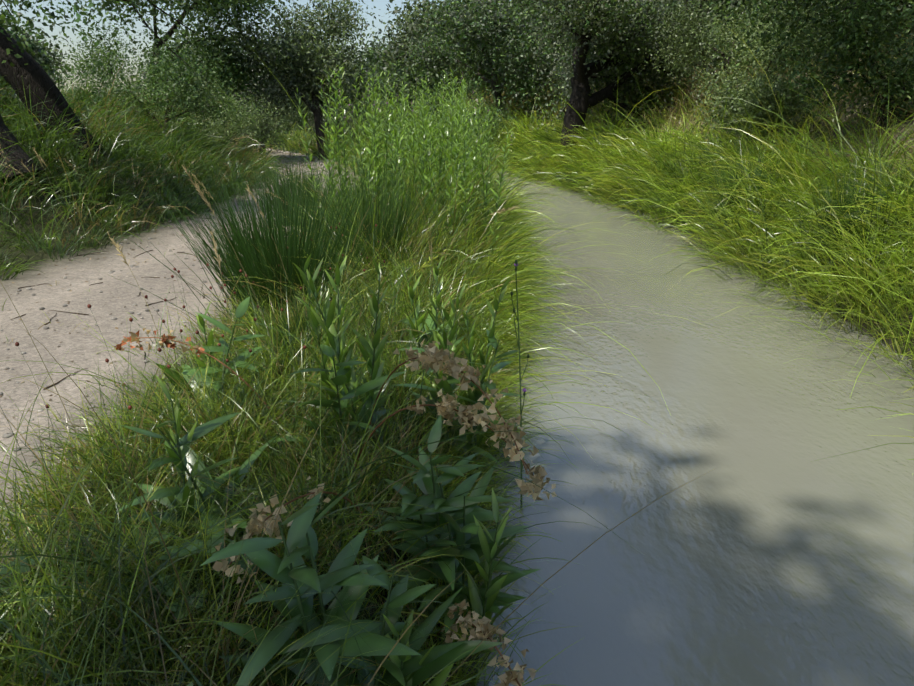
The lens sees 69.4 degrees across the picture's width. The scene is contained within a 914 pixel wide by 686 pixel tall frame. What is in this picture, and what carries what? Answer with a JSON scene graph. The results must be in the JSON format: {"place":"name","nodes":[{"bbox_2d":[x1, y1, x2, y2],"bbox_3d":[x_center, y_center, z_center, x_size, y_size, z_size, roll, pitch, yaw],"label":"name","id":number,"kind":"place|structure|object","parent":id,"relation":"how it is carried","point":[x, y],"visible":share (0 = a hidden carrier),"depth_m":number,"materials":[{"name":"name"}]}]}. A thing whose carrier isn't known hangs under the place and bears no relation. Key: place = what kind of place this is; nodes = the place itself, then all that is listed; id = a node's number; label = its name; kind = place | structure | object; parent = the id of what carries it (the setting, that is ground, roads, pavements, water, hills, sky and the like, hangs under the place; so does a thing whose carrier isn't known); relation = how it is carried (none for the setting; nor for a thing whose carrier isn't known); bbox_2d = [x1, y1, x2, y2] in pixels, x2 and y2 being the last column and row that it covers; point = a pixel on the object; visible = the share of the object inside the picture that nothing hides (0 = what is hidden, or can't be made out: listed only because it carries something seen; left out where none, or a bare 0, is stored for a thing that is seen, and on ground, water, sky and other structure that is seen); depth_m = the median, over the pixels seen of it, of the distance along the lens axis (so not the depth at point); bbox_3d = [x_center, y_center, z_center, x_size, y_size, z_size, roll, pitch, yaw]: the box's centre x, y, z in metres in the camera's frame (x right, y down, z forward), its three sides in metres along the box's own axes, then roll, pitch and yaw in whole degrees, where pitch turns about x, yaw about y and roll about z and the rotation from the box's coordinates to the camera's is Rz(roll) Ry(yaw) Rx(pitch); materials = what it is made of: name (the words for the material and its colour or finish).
{"place":"outdoors","nodes":[
{"label":"outdoors","id":0,"kind":"place"},
{"bbox_2d":[0,59,296,280],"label":"bank grass","id":1,"kind":"structure","parent":0,"point":[107,132],"depth_m":11.72,"materials":[{"name":"green plant"}]},
{"bbox_2d":[0,0,510,104],"label":"sky","id":2,"kind":"structure","parent":0,"point":[379,4],"materials":[{"name":"blue"}]},
{"bbox_2d":[0,60,913,685],"bbox_3d":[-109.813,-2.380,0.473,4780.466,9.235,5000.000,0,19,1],"label":"terrain","id":3,"kind":"structure","parent":0,"point":[80,274],"depth_m":5.78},
{"bbox_2d":[0,147,357,504],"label":"path litter","id":4,"kind":"object","parent":3,"relation":"on","point":[5,435],"visible":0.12,"depth_m":6.51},
{"bbox_2d":[0,127,713,685],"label":"grass","id":5,"kind":"structure","parent":3,"relation":"on","point":[104,465],"depth_m":2.56,"materials":[{"name":"green plant"}]},
{"bbox_2d":[0,0,911,178],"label":"tree","id":6,"kind":"object","parent":3,"relation":"on","point":[33,75],"visible":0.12,"depth_m":16.42,"materials":[{"name":"plant"}]},
{"bbox_2d":[0,0,913,159],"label":"tree leaves","id":7,"kind":"object","parent":3,"relation":"on","point":[282,53],"visible":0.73,"depth_m":18.13,"materials":[{"name":"green plant"}]},
{"bbox_2d":[0,63,913,685],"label":"broad leaf plants","id":8,"kind":"object","parent":3,"relation":"on","point":[420,667],"visible":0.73,"depth_m":2.33,"materials":[{"name":"green plant"}]},
{"bbox_2d":[0,37,913,685],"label":"dry plants","id":9,"kind":"object","parent":3,"relation":"on","point":[434,357],"visible":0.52,"depth_m":2.23,"materials":[{"name":"brown plant"}]},
{"bbox_2d":[0,0,913,135],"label":"tree leaves","id":10,"kind":"object","parent":3,"relation":"on","point":[39,53],"visible":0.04,"depth_m":34.04,"materials":[{"name":"green plant"}]},
{"bbox_2d":[81,107,913,377],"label":"rushes","id":11,"kind":"object","parent":3,"relation":"on","point":[250,254],"visible":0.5,"depth_m":5.21,"materials":[{"name":"green plant"}]},
{"bbox_2d":[348,6,913,474],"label":"bank grass","id":12,"kind":"structure","parent":3,"relation":"on","point":[644,188],"depth_m":9.03,"materials":[{"name":"green plant"}]},
{"bbox_2d":[243,135,913,685],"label":"water","id":13,"kind":"structure","parent":0,"point":[769,555],"depth_m":3.65,"materials":[{"name":"grey liquid"}]}
]}

